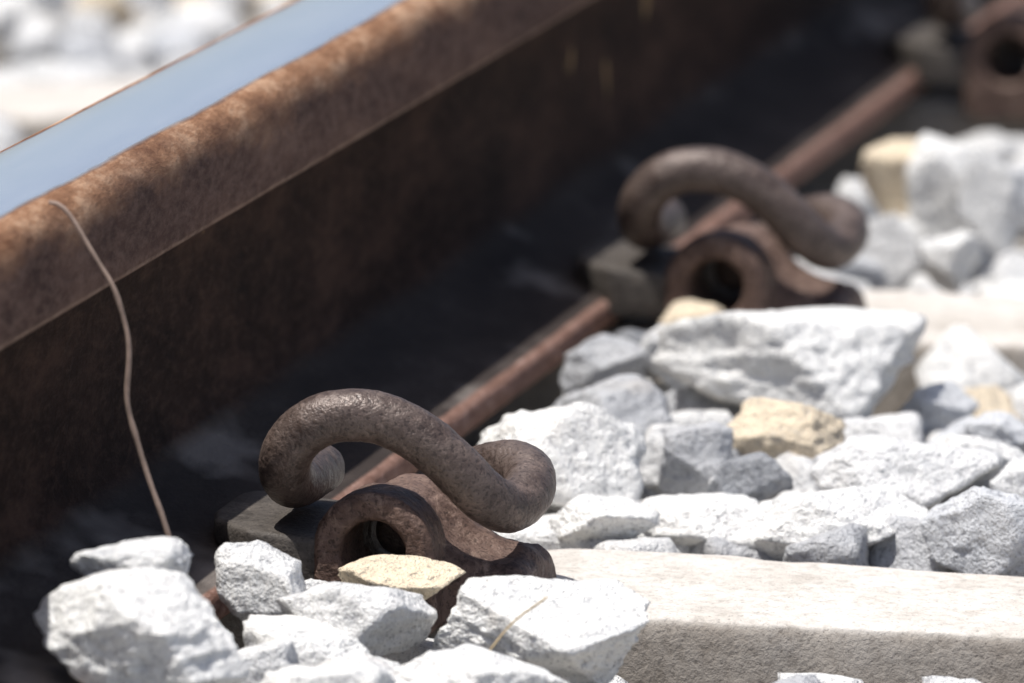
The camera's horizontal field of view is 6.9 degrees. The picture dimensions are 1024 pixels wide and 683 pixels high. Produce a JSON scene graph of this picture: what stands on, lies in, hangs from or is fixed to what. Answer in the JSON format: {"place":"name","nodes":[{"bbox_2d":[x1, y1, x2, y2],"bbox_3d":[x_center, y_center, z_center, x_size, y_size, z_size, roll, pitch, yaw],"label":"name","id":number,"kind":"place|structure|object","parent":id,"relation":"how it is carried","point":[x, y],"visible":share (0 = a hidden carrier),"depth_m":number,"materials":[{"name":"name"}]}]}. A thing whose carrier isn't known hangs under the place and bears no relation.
{"place":"outdoors","nodes":[
{"label":"outdoors","id":0,"kind":"place"},
{"bbox_2d":[0,0,1023,682],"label":"ballast gravel","id":1,"kind":"structure","parent":0,"point":[758,436],"depth_m":3.46,"materials":[{"name":"stone"}]},
{"bbox_2d":[48,200,171,536],"bbox_3d":[-0.145,0.021,3.146,0.051,0.147,0.002,2,11,14],"label":"dry plant stem","id":2,"kind":"object","parent":1,"relation":"on","point":[132,425],"visible":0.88,"depth_m":3.14,"materials":[{"name":"brown plant"}]},
{"bbox_2d":[489,596,547,650],"bbox_3d":[0.001,0.105,3.130,0.023,0.022,0.011,2,11,14],"label":"straw stalk","id":3,"kind":"object","parent":1,"relation":"on","point":[515,620],"visible":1,"depth_m":3.13,"materials":[{"name":"beige plant"}]},
{"bbox_2d":[0,22,1023,473],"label":"ground","id":4,"kind":"structure","parent":0,"point":[752,220],"depth_m":4.46,"materials":[{"name":"grey"}]},
{"bbox_2d":[242,14,258,21],"bbox_3d":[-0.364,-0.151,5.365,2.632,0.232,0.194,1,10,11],"label":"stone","id":5,"kind":"object","parent":4,"relation":"on","point":[248,18],"depth_m":5.23,"materials":[{"name":"grey stone"}]},
{"bbox_2d":[0,79,1023,192],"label":"concrete sleeper","id":6,"kind":"object","parent":4,"relation":"on","point":[32,109],"visible":0.08,"depth_m":4.54,"materials":[{"name":"beige concrete"}]},
{"bbox_2d":[887,0,1023,117],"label":"rail fastening clip","id":7,"kind":"object","parent":6,"relation":"on","point":[983,63],"visible":1,"depth_m":4.51,"materials":[{"name":"metal"}]},
{"bbox_2d":[219,549,1023,682],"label":"concrete sleeper","id":8,"kind":"object","parent":4,"relation":"on","point":[724,619],"visible":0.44,"depth_m":3.27,"materials":[{"name":"beige concrete"}]},
{"bbox_2d":[214,388,556,634],"bbox_3d":[-0.050,0.059,3.289,0.133,0.096,0.097,2,11,14],"label":"rail fastening clip","id":9,"kind":"object","parent":8,"relation":"on","point":[459,501],"visible":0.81,"depth_m":3.26,"materials":[{"name":"metal"}]},
{"bbox_2d":[462,290,1023,439],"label":"concrete sleeper","id":10,"kind":"object","parent":4,"relation":"on","point":[995,323],"visible":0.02,"depth_m":3.87,"materials":[{"name":"beige concrete"}]},
{"bbox_2d":[605,316,629,329],"bbox_3d":[-0.008,-0.020,3.937,0.142,0.005,0.120,2,11,14],"label":"rail pad","id":11,"kind":"object","parent":10,"relation":"on","point":[616,323],"visible":0.14,"depth_m":3.87,"materials":[{"name":"rubber"}]},
{"bbox_2d":[576,146,868,317],"bbox_3d":[0.095,-0.047,3.861,0.133,0.096,0.097,2,11,14],"label":"rail fastening clip","id":12,"kind":"object","parent":10,"relation":"on","point":[643,270],"visible":0.83,"depth_m":3.83,"materials":[{"name":"metal"}]},
{"bbox_3d":[0.313,-0.254,5.206,0.142,0.005,0.120,2,11,14],"label":"rail pad","id":13,"kind":"object","parent":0,"visible":0},
{"bbox_2d":[0,0,1023,682],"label":"railway rail","id":14,"kind":"object","parent":13,"relation":"on","point":[280,210],"visible":0.88,"depth_m":3.58,"materials":[{"name":"metal"}]}
]}

